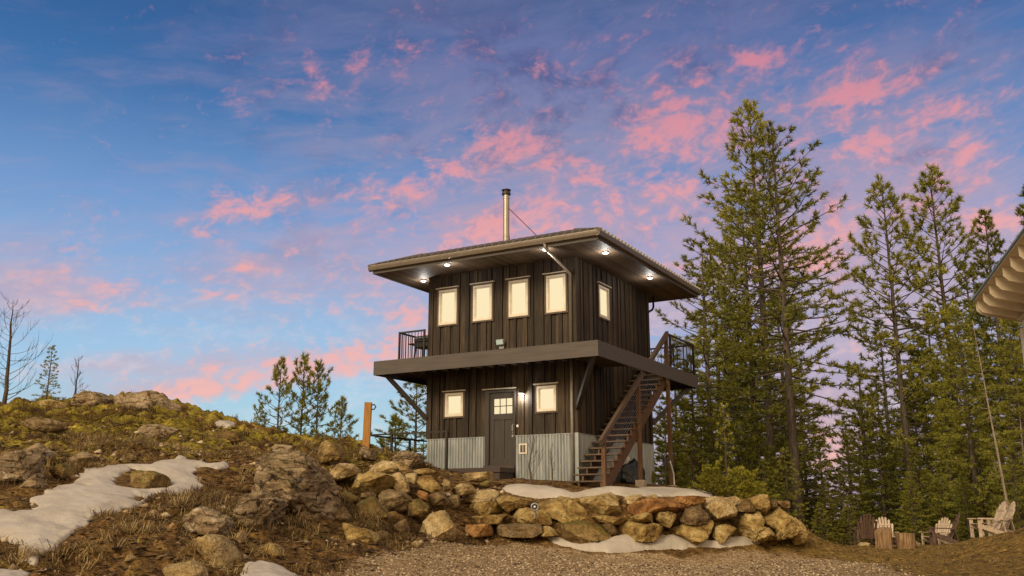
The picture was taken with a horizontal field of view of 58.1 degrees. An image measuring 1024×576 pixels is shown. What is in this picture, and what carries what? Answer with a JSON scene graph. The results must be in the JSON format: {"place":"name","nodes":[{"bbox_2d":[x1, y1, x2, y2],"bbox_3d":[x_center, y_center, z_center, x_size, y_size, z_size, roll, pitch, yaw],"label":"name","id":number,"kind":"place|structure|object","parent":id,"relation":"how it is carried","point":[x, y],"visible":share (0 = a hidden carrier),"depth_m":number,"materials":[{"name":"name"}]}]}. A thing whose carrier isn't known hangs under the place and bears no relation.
{"place":"outdoors","nodes":[
{"label":"outdoors","id":0,"kind":"place"},
{"bbox_2d":[0,391,1023,575],"bbox_3d":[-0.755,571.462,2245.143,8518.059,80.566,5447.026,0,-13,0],"label":"ground","id":1,"kind":"structure","parent":0,"point":[818,546],"depth_m":19.31,"materials":[{"name":"soil"}]},
{"bbox_2d":[0,448,46,483],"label":"boulder","id":2,"kind":"object","parent":1,"relation":"on","point":[20,466],"visible":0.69,"depth_m":16.69,"materials":[{"name":"stone"}]},
{"bbox_2d":[0,293,53,404],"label":"bare tree","id":3,"kind":"object","parent":1,"relation":"on","point":[6,385],"visible":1,"depth_m":28.83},
{"bbox_2d":[21,417,68,433],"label":"boulder","id":4,"kind":"object","parent":1,"relation":"on","point":[41,424],"visible":0.91,"depth_m":22.44,"materials":[{"name":"brown stone"}]},
{"bbox_2d":[31,345,65,401],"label":"young fir","id":5,"kind":"object","parent":1,"relation":"on","point":[49,371],"visible":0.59,"depth_m":29.14,"materials":[{"name":"green plant"}]},
{"bbox_2d":[70,390,112,407],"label":"boulder","id":6,"kind":"object","parent":1,"relation":"on","point":[90,398],"visible":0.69,"depth_m":28.32,"materials":[{"name":"stone"}]},
{"bbox_2d":[0,455,228,565],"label":"snow patch","id":7,"kind":"object","parent":1,"relation":"on","point":[57,513],"visible":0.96,"depth_m":15.28,"materials":[{"name":"snow"}]},
{"bbox_2d":[113,390,180,412],"bbox_3d":[-11.419,3.594,28.529,2.177,0.937,1.083,0,-13,0],"label":"boulder","id":8,"kind":"object","parent":1,"relation":"on","point":[139,400],"visible":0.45,"depth_m":28.39,"materials":[{"name":"stone"}]},
{"bbox_2d":[130,470,170,488],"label":"boulder","id":9,"kind":"object","parent":1,"relation":"on","point":[143,479],"visible":0.66,"depth_m":17.35,"materials":[{"name":"stone"}]},
{"bbox_2d":[138,424,177,437],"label":"boulder","id":10,"kind":"object","parent":1,"relation":"on","point":[154,430],"visible":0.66,"depth_m":23.65,"materials":[{"name":"stone"}]},
{"bbox_2d":[162,560,208,575],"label":"boulder","id":11,"kind":"object","parent":1,"relation":"on","point":[188,568],"visible":0.99,"depth_m":11.96,"materials":[{"name":"beige stone"}]},
{"bbox_2d":[182,505,233,535],"bbox_3d":[-4.853,3.715,14.665,0.737,0.505,0.850,0,-13,0],"label":"boulder","id":12,"kind":"object","parent":1,"relation":"on","point":[202,520],"visible":0.9,"depth_m":14.43,"materials":[{"name":"stone"}]},
{"bbox_2d":[186,534,243,570],"bbox_3d":[-4.330,3.865,13.335,0.814,0.605,0.805,0,-13,0],"label":"boulder","id":13,"kind":"object","parent":1,"relation":"on","point":[222,550],"visible":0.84,"depth_m":13.08,"materials":[{"name":"beige stone"}]},
{"bbox_2d":[0,400,442,566],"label":"dry heather","id":14,"kind":"object","parent":1,"relation":"on","point":[268,523],"visible":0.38,"depth_m":21.27,"materials":[{"name":"plant"}]},
{"bbox_2d":[0,429,458,573],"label":"straw clumps","id":15,"kind":"object","parent":1,"relation":"on","point":[132,527],"visible":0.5,"depth_m":16.63,"materials":[{"name":"brown plant"}]},
{"bbox_2d":[233,489,287,528],"bbox_3d":[-4.487,3.930,16.323,0.856,0.754,1.426,0,-13,0],"label":"boulder","id":16,"kind":"object","parent":1,"relation":"on","point":[265,505],"visible":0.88,"depth_m":15.94,"materials":[{"name":"stone"}]},
{"bbox_2d":[240,560,296,575],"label":"snow patch","id":17,"kind":"object","parent":1,"relation":"on","point":[260,568],"visible":0.98,"depth_m":12.95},
{"bbox_2d":[1,408,536,575],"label":"hillside stones","id":18,"kind":"object","parent":1,"relation":"on","point":[15,567],"visible":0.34,"depth_m":19.20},
{"bbox_2d":[252,355,303,433],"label":"young pine","id":19,"kind":"object","parent":1,"relation":"on","point":[276,375],"visible":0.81,"depth_m":36.85,"materials":[{"name":"green plant"}]},
{"bbox_2d":[251,450,340,521],"bbox_3d":[-4.376,4.052,18.335,1.779,1.673,1.978,0,-13,0],"label":"boulder","id":20,"kind":"object","parent":1,"relation":"on","point":[296,480],"visible":0.77,"depth_m":18.00,"materials":[{"name":"stone"}]},
{"bbox_2d":[276,351,327,435],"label":"young pine","id":21,"kind":"object","parent":1,"relation":"on","point":[306,369],"visible":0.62,"depth_m":37.97,"materials":[{"name":"green plant"}]},
{"bbox_2d":[0,389,622,575],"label":"dry grass","id":22,"kind":"structure","parent":1,"relation":"on","point":[146,515],"depth_m":17.95,"materials":[{"name":"plant"}]},
{"bbox_2d":[288,357,342,437],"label":"young pine","id":23,"kind":"object","parent":1,"relation":"on","point":[318,386],"visible":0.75,"depth_m":36.95,"materials":[{"name":"green plant"}]},
{"bbox_2d":[317,440,345,463],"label":"boulder","id":24,"kind":"object","parent":1,"relation":"on","point":[330,451],"visible":0.99,"depth_m":22.85,"materials":[{"name":"stone"}]},
{"bbox_2d":[312,395,359,437],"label":"young pine","id":25,"kind":"object","parent":1,"relation":"on","point":[341,413],"visible":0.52,"depth_m":36.71,"materials":[{"name":"green plant"}]},
{"bbox_2d":[330,463,359,481],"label":"boulder","id":26,"kind":"object","parent":1,"relation":"on","point":[341,471],"visible":0.88,"depth_m":21.36,"materials":[{"name":"beige stone"}]},
{"bbox_2d":[342,522,379,543],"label":"boulder","id":27,"kind":"object","parent":1,"relation":"on","point":[351,532],"visible":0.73,"depth_m":17.26,"materials":[{"name":"stone"}]},
{"bbox_2d":[362,402,375,447],"bbox_3d":[-3.960,3.863,25.601,0.352,1.374,0.150,0,-13,0],"label":"marker post","id":28,"kind":"object","parent":1,"relation":"on","point":[368,409],"visible":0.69,"depth_m":25.56,"materials":[{"name":"wood"}]},
{"bbox_2d":[354,496,389,523],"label":"boulder","id":29,"kind":"object","parent":1,"relation":"on","point":[371,504],"visible":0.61,"depth_m":19.43,"materials":[{"name":"stone"}]},
{"bbox_2d":[350,470,396,495],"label":"boulder","id":30,"kind":"object","parent":1,"relation":"on","point":[377,483],"visible":0.77,"depth_m":21.22,"materials":[{"name":"stone"}]},
{"bbox_2d":[377,489,412,512],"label":"boulder","id":31,"kind":"object","parent":1,"relation":"on","point":[393,500],"visible":0.81,"depth_m":20.69,"materials":[{"name":"brown stone"}]},
{"bbox_2d":[371,382,426,456],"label":"conifer","id":32,"kind":"object","parent":1,"relation":"on","point":[414,397],"visible":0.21,"depth_m":43.56,"materials":[{"name":"green plant"}]},
{"bbox_2d":[375,411,426,460],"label":"young pine","id":33,"kind":"object","parent":1,"relation":"on","point":[398,423],"visible":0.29,"depth_m":39.58,"materials":[{"name":"green plant"}]},
{"bbox_2d":[390,450,423,469],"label":"boulder","id":34,"kind":"object","parent":1,"relation":"on","point":[409,458],"visible":0.63,"depth_m":24.58,"materials":[{"name":"stone"}]},
{"bbox_2d":[420,510,456,541],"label":"boulder","id":35,"kind":"object","parent":1,"relation":"on","point":[440,525],"visible":0.73,"depth_m":20.09,"materials":[{"name":"beige stone"}]},
{"bbox_2d":[462,489,498,502],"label":"boulder","id":36,"kind":"object","parent":1,"relation":"on","point":[484,495],"visible":0.8,"depth_m":22.91,"materials":[{"name":"beige stone"}]},
{"bbox_2d":[469,501,502,515],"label":"boulder","id":37,"kind":"object","parent":1,"relation":"on","point":[487,508],"visible":0.94,"depth_m":22.24,"materials":[{"name":"stone"}]},
{"bbox_2d":[496,495,536,512],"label":"boulder","id":38,"kind":"object","parent":1,"relation":"on","point":[508,503],"visible":0.98,"depth_m":22.21,"materials":[{"name":"stone"}]},
{"bbox_2d":[496,523,542,537],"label":"boulder","id":39,"kind":"object","parent":1,"relation":"on","point":[522,530],"visible":0.99,"depth_m":21.19,"materials":[{"name":"brown stone"}]},
{"bbox_2d":[513,507,551,525],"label":"boulder","id":40,"kind":"object","parent":1,"relation":"on","point":[526,515],"visible":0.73,"depth_m":21.68,"materials":[{"name":"stone"}]},
{"bbox_2d":[368,188,701,486],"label":"lookout house","id":41,"kind":"structure","parent":1,"relation":"on","point":[546,337],"depth_m":27.42,"materials":[{"name":"wood"}]},
{"bbox_2d":[436,286,459,326],"bbox_3d":[-2.008,0.583,28.802,0.850,1.235,0.135,-8,-15,29],"label":"window","id":42,"kind":"structure","parent":41,"relation":"in","point":[447,297],"depth_m":28.83,"materials":[{"name":"glass"}]},
{"bbox_2d":[442,389,465,418],"bbox_3d":[-1.757,3.527,27.954,0.830,0.835,0.135,-8,-15,29],"label":"window","id":43,"kind":"structure","parent":41,"relation":"in","point":[453,400],"depth_m":27.98,"materials":[{"name":"glass"}]},
{"bbox_2d":[470,281,494,322],"bbox_3d":[-0.903,0.436,28.182,0.850,1.235,0.135,-8,-15,29],"label":"window","id":44,"kind":"structure","parent":41,"relation":"in","point":[482,294],"depth_m":28.21,"materials":[{"name":"glass"}]},
{"bbox_2d":[482,387,516,467],"bbox_3d":[-0.364,4.099,26.988,1.130,2.325,0.160,-8,-15,29],"label":"door","id":45,"kind":"structure","parent":41,"relation":"in","point":[500,405],"depth_m":27.01,"materials":[{"name":"paint"}]},
{"bbox_2d":[505,276,530,318],"bbox_3d":[0.189,0.290,27.568,0.840,1.235,0.135,-8,-15,29],"label":"window","id":46,"kind":"structure","parent":41,"relation":"in","point":[518,288],"depth_m":27.59,"materials":[{"name":"glass"}]},
{"bbox_2d":[533,382,558,413],"bbox_3d":[0.987,3.151,26.415,0.805,0.855,0.135,-8,-15,29],"label":"window","id":47,"kind":"structure","parent":41,"relation":"in","point":[546,394],"depth_m":26.44,"materials":[{"name":"glass"}]},
{"bbox_2d":[542,271,567,314],"bbox_3d":[1.284,0.144,26.954,0.820,1.235,0.135,-8,-15,29],"label":"window","id":48,"kind":"structure","parent":41,"relation":"in","point":[555,283],"depth_m":26.98,"materials":[{"name":"glass"}]},
{"bbox_2d":[597,281,611,321],"bbox_3d":[2.829,0.437,28.314,0.135,1.115,0.920,-8,-15,29],"label":"window","id":49,"kind":"structure","parent":41,"relation":"in","point":[603,289],"depth_m":28.37,"materials":[{"name":"glass"}]},
{"bbox_2d":[538,496,588,522],"bbox_3d":[1.232,5.410,22.456,1.281,0.696,1.204,0,-13,0],"label":"boulder","id":50,"kind":"object","parent":1,"relation":"on","point":[562,509],"visible":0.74,"depth_m":22.10,"materials":[{"name":"stone"}]},
{"bbox_2d":[556,520,610,542],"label":"boulder","id":51,"kind":"object","parent":1,"relation":"on","point":[583,531],"visible":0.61,"depth_m":21.35,"materials":[{"name":"stone"}]},
{"bbox_2d":[579,492,620,515],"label":"boulder","id":52,"kind":"object","parent":1,"relation":"on","point":[607,504],"visible":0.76,"depth_m":22.11,"materials":[{"name":"stone"}]},
{"bbox_2d":[503,484,711,498],"bbox_3d":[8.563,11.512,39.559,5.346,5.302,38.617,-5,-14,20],"label":"snow patch","id":53,"kind":"object","parent":1,"relation":"on","point":[535,491],"visible":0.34,"depth_m":23.38,"materials":[{"name":"snow"}]},
{"bbox_2d":[619,519,663,541],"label":"boulder","id":54,"kind":"object","parent":1,"relation":"on","point":[636,531],"visible":0.84,"depth_m":21.37,"materials":[{"name":"stone"}]},
{"bbox_2d":[547,534,759,552],"bbox_3d":[3.455,5.987,21.443,5.334,0.521,0.884,2,-14,-9],"label":"snow patch","id":55,"kind":"object","parent":1,"relation":"on","point":[623,543],"visible":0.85,"depth_m":21.30,"materials":[{"name":"snow"}]},
{"bbox_2d":[627,497,684,514],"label":"boulder","id":56,"kind":"object","parent":1,"relation":"on","point":[653,505],"visible":0.94,"depth_m":21.99,"materials":[{"name":"stone"}]},
{"bbox_2d":[653,398,698,488],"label":"conifer","id":57,"kind":"object","parent":1,"relation":"on","point":[679,456],"visible":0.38,"depth_m":33.47,"materials":[{"name":"green plant"}]},
{"bbox_2d":[668,520,713,544],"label":"boulder","id":58,"kind":"object","parent":1,"relation":"on","point":[697,535],"visible":0.84,"depth_m":21.67,"materials":[{"name":"stone"}]},
{"bbox_2d":[679,506,710,525],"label":"boulder","id":59,"kind":"object","parent":58,"relation":"on","point":[695,515],"visible":0.99,"depth_m":21.76,"materials":[{"name":"brown stone"}]},
{"bbox_2d":[655,354,736,495],"bbox_3d":[7.046,6.311,35.486,3.850,7.751,3.494,1,-13,-4],"label":"conifer","id":60,"kind":"object","parent":1,"relation":"on","point":[684,405],"visible":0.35,"depth_m":35.51,"materials":[{"name":"green plant"}]},
{"bbox_2d":[675,434,717,489],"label":"young fir","id":61,"kind":"object","parent":1,"relation":"on","point":[691,462],"visible":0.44,"depth_m":32.40,"materials":[{"name":"green plant"}]},
{"bbox_2d":[688,462,733,495],"bbox_3d":[5.595,5.431,25.711,1.391,1.148,1.107,3,-14,-11],"label":"juniper bush","id":62,"kind":"object","parent":1,"relation":"on","point":[715,479],"visible":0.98,"depth_m":25.65,"materials":[{"name":"green plant"}]},
{"bbox_2d":[672,262,765,495],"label":"conifer","id":63,"kind":"object","parent":1,"relation":"on","point":[698,330],"visible":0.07,"depth_m":55.80,"materials":[{"name":"green plant"}]},
{"bbox_2d":[701,496,737,521],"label":"boulder","id":64,"kind":"object","parent":1,"relation":"on","point":[720,508],"visible":0.94,"depth_m":22.04,"materials":[{"name":"beige stone"}]},
{"bbox_2d":[653,237,796,489],"bbox_3d":[8.373,4.125,37.507,6.282,13.123,6.317,-8,-16,30],"label":"conifer","id":65,"kind":"object","parent":1,"relation":"on","point":[706,340],"visible":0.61,"depth_m":37.98,"materials":[{"name":"green plant"}]},
{"bbox_2d":[706,401,745,495],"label":"fir sapling","id":66,"kind":"object","parent":1,"relation":"on","point":[725,441],"visible":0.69,"depth_m":27.13,"materials":[{"name":"green plant"}]},
{"bbox_2d":[699,307,784,496],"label":"conifer","id":67,"kind":"object","parent":1,"relation":"on","point":[734,407],"visible":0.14,"depth_m":42.64,"materials":[{"name":"green plant"}]},
{"bbox_2d":[674,186,815,499],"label":"conifer","id":68,"kind":"object","parent":1,"relation":"on","point":[724,269],"visible":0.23,"depth_m":44.36,"materials":[{"name":"green plant"}]},
{"bbox_2d":[719,466,778,498],"bbox_3d":[6.594,5.742,25.994,1.513,1.508,1.901,10,-16,-35],"label":"juniper bush","id":69,"kind":"object","parent":1,"relation":"on","point":[744,488],"visible":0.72,"depth_m":25.88,"materials":[{"name":"green plant"}]},
{"bbox_2d":[729,510,775,542],"bbox_3d":[5.863,5.781,22.287,1.061,0.835,1.152,0,-13,0],"label":"boulder","id":70,"kind":"object","parent":1,"relation":"on","point":[752,527],"visible":0.81,"depth_m":21.98,"materials":[{"name":"stone"}]},
{"bbox_2d":[678,98,841,516],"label":"conifer","id":71,"kind":"object","parent":1,"relation":"on","point":[764,341],"visible":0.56,"depth_m":40.57,"materials":[{"name":"green plant"}]},
{"bbox_2d":[738,423,793,514],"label":"young fir","id":72,"kind":"object","parent":1,"relation":"on","point":[753,457],"visible":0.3,"depth_m":35.34,"materials":[{"name":"green plant"}]},
{"bbox_2d":[762,507,799,540],"bbox_3d":[6.477,5.714,22.342,0.815,0.818,0.924,0,-13,0],"label":"boulder","id":73,"kind":"object","parent":1,"relation":"on","point":[781,523],"visible":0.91,"depth_m":21.99,"materials":[{"name":"stone"}]},
{"bbox_2d":[686,120,877,524],"bbox_3d":[10.283,1.464,36.212,7.836,17.759,7.792,-5,-14,21],"label":"conifer","id":74,"kind":"object","parent":1,"relation":"on","point":[790,389],"visible":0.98,"depth_m":36.61,"materials":[{"name":"green plant"}]},
{"bbox_2d":[763,435,811,527],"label":"young fir","id":75,"kind":"object","parent":1,"relation":"on","point":[781,440],"visible":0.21,"depth_m":37.23,"materials":[{"name":"green plant"}]},
{"bbox_2d":[769,447,819,536],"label":"young fir","id":76,"kind":"object","parent":1,"relation":"on","point":[788,494],"visible":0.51,"depth_m":33.20,"materials":[{"name":"green plant"}]},
{"bbox_2d":[748,287,856,534],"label":"conifer","id":77,"kind":"object","parent":1,"relation":"on","point":[782,375],"visible":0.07,"depth_m":55.46,"materials":[{"name":"green plant"}]},
{"bbox_2d":[777,397,841,537],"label":"young fir","id":78,"kind":"object","parent":1,"relation":"on","point":[819,477],"visible":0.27,"depth_m":41.15,"materials":[{"name":"green plant"}]},
{"bbox_2d":[790,466,835,536],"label":"young fir","id":79,"kind":"object","parent":1,"relation":"on","point":[807,494],"visible":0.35,"depth_m":38.85,"materials":[{"name":"green plant"}]},
{"bbox_2d":[812,479,847,544],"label":"young fir","id":80,"kind":"object","parent":1,"relation":"on","point":[825,507],"visible":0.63,"depth_m":34.94,"materials":[{"name":"green plant"}]},
{"bbox_2d":[820,438,879,543],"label":"young fir","id":81,"kind":"object","parent":1,"relation":"on","point":[850,474],"visible":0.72,"depth_m":36.10,"materials":[{"name":"green plant"}]},
{"bbox_2d":[851,514,877,544],"bbox_3d":[11.694,8.002,30.485,0.785,1.059,0.985,-2,-14,10],"label":"garden chair","id":82,"kind":"object","parent":1,"relation":"on","point":[864,533],"visible":0.86,"depth_m":30.23,"materials":[{"name":"brown wood"}]},
{"bbox_2d":[815,363,923,541],"bbox_3d":[15.387,7.202,39.562,4.390,8.185,4.221,6,-14,-22],"label":"conifer","id":83,"kind":"object","parent":1,"relation":"on","point":[849,415],"visible":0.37,"depth_m":39.51,"materials":[{"name":"green plant"}]},
{"bbox_2d":[857,374,904,539],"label":"conifer","id":84,"kind":"object","parent":1,"relation":"on","point":[878,384],"visible":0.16,"depth_m":48.66,"materials":[{"name":"green plant"}]},
{"bbox_2d":[852,414,914,539],"bbox_3d":[14.907,7.850,37.203,2.707,5.544,2.984,-8,-16,30],"label":"young fir","id":85,"kind":"object","parent":1,"relation":"on","point":[880,481],"visible":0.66,"depth_m":37.11,"materials":[{"name":"green plant"}]},
{"bbox_2d":[874,527,892,548],"bbox_3d":[11.550,7.772,28.580,0.498,0.700,0.482,-8,-16,32],"label":"log stump","id":86,"kind":"object","parent":1,"relation":"on","point":[883,537],"visible":0.88,"depth_m":28.41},
{"bbox_2d":[745,498,1023,570],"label":"mound straw","id":87,"kind":"object","parent":1,"relation":"on","point":[936,559],"visible":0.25,"depth_m":19.60,"materials":[{"name":"brown plant"}]},
{"bbox_2d":[848,317,927,507],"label":"conifer","id":88,"kind":"object","parent":1,"relation":"on","point":[881,361],"visible":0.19,"depth_m":56.28,"materials":[{"name":"green plant"}]},
{"bbox_2d":[824,172,975,536],"bbox_3d":[16.043,2.783,38.382,6.455,15.891,5.069,7,-15,-28],"label":"conifer","id":89,"kind":"object","parent":1,"relation":"on","point":[904,433],"visible":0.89,"depth_m":38.48,"materials":[{"name":"green plant"}]},
{"bbox_2d":[894,471,935,544],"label":"young fir","id":90,"kind":"object","parent":1,"relation":"on","point":[913,523],"visible":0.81,"depth_m":33.01,"materials":[{"name":"green plant"}]},
{"bbox_2d":[894,446,946,542],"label":"young fir","id":91,"kind":"object","parent":1,"relation":"on","point":[910,465],"visible":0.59,"depth_m":35.07,"materials":[{"name":"green plant"}]},
{"bbox_2d":[868,332,989,526],"bbox_3d":[17.828,6.609,39.566,4.758,9.577,4.318,5,-14,-18],"label":"conifer","id":92,"kind":"object","parent":1,"relation":"on","point":[929,459],"visible":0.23,"depth_m":39.61,"materials":[{"name":"green plant"}]},
{"bbox_2d":[848,163,1018,469],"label":"conifer","id":93,"kind":"object","parent":1,"relation":"on","point":[930,184],"visible":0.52,"depth_m":42.16,"materials":[{"name":"green plant"}]},
{"bbox_2d":[901,301,985,507],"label":"conifer","id":94,"kind":"object","parent":1,"relation":"on","point":[938,344],"visible":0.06,"depth_m":58.82,"materials":[{"name":"green plant"}]},
{"bbox_2d":[927,512,959,544],"bbox_3d":[14.089,7.830,29.978,0.985,1.059,0.785,-4,-14,15],"label":"garden chair","id":95,"kind":"object","parent":1,"relation":"on","point":[933,535],"visible":0.95,"depth_m":29.73,"materials":[{"name":"brown wood"}]},
{"bbox_2d":[927,467,965,543],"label":"young fir","id":96,"kind":"object","parent":1,"relation":"on","point":[939,496],"visible":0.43,"depth_m":34.07,"materials":[{"name":"green plant"}]},
{"bbox_2d":[919,398,987,530],"bbox_3d":[17.252,7.294,36.289,2.923,5.985,3.221,-4,-14,16],"label":"young fir","id":97,"kind":"object","parent":1,"relation":"on","point":[936,426],"visible":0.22,"depth_m":36.48,"materials":[{"name":"green plant"}]},
{"bbox_2d":[946,471,987,540],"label":"young fir","id":98,"kind":"object","parent":1,"relation":"on","point":[965,528],"visible":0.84,"depth_m":32.06,"materials":[{"name":"green plant"}]},
{"bbox_2d":[925,306,1023,543],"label":"conifer","id":99,"kind":"object","parent":1,"relation":"on","point":[978,492],"visible":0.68,"depth_m":33.60,"materials":[{"name":"green plant"}]},
{"bbox_2d":[936,261,1020,502],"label":"conifer","id":100,"kind":"object","parent":1,"relation":"on","point":[960,280],"visible":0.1,"depth_m":55.20,"materials":[{"name":"green plant"}]},
{"bbox_2d":[967,501,1006,537],"bbox_3d":[14.060,6.817,27.151,0.985,1.060,0.785,-1,-13,5],"label":"garden chair","id":101,"kind":"object","parent":1,"relation":"on","point":[997,520],"visible":0.91,"depth_m":27.02,"materials":[{"name":"brown wood"}]},
{"bbox_2d":[956,208,1023,521],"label":"conifer","id":102,"kind":"object","parent":1,"relation":"on","point":[989,262],"visible":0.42,"depth_m":37.72,"materials":[{"name":"green plant"}]},
{"bbox_2d":[968,320,1013,530],"bbox_3d":[14.913,4.362,28.787,0.983,6.936,1.001,-5,-14,21],"label":"slim trunk","id":103,"kind":"object","parent":1,"relation":"on","point":[1002,480],"visible":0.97,"depth_m":28.73,"materials":[{"name":"grey plant"}]},
{"bbox_2d":[971,227,1023,361],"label":"garden shed","id":104,"kind":"structure","parent":1,"relation":"on","point":[999,293],"depth_m":13.72,"materials":[{"name":"beige paint"}]},
{"bbox_2d":[979,318,1023,535],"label":"conifer","id":105,"kind":"object","parent":1,"relation":"on","point":[1003,406],"visible":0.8,"depth_m":30.95,"materials":[{"name":"green plant"}]},
{"bbox_2d":[993,446,1023,528],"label":"young fir","id":106,"kind":"object","parent":1,"relation":"on","point":[1018,515],"visible":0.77,"depth_m":29.33,"materials":[{"name":"green plant"}]},
{"bbox_2d":[0,0,1023,519],"label":"sky","id":107,"kind":"structure","parent":0,"point":[196,196],"materials":[{"name":"blue"}]},
{"bbox_2d":[295,537,930,575],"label":"gravel","id":108,"kind":"structure","parent":0,"point":[611,564],"depth_m":16.38,"materials":[{"name":"gravel"}]},
{"bbox_2d":[620,458,645,483],"bbox_3d":[3.602,5.431,27.344,0.637,0.785,1.290,-8,-15,29],"label":"tarp heap","id":109,"kind":"object","parent":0,"point":[629,472],"visible":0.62,"depth_m":26.91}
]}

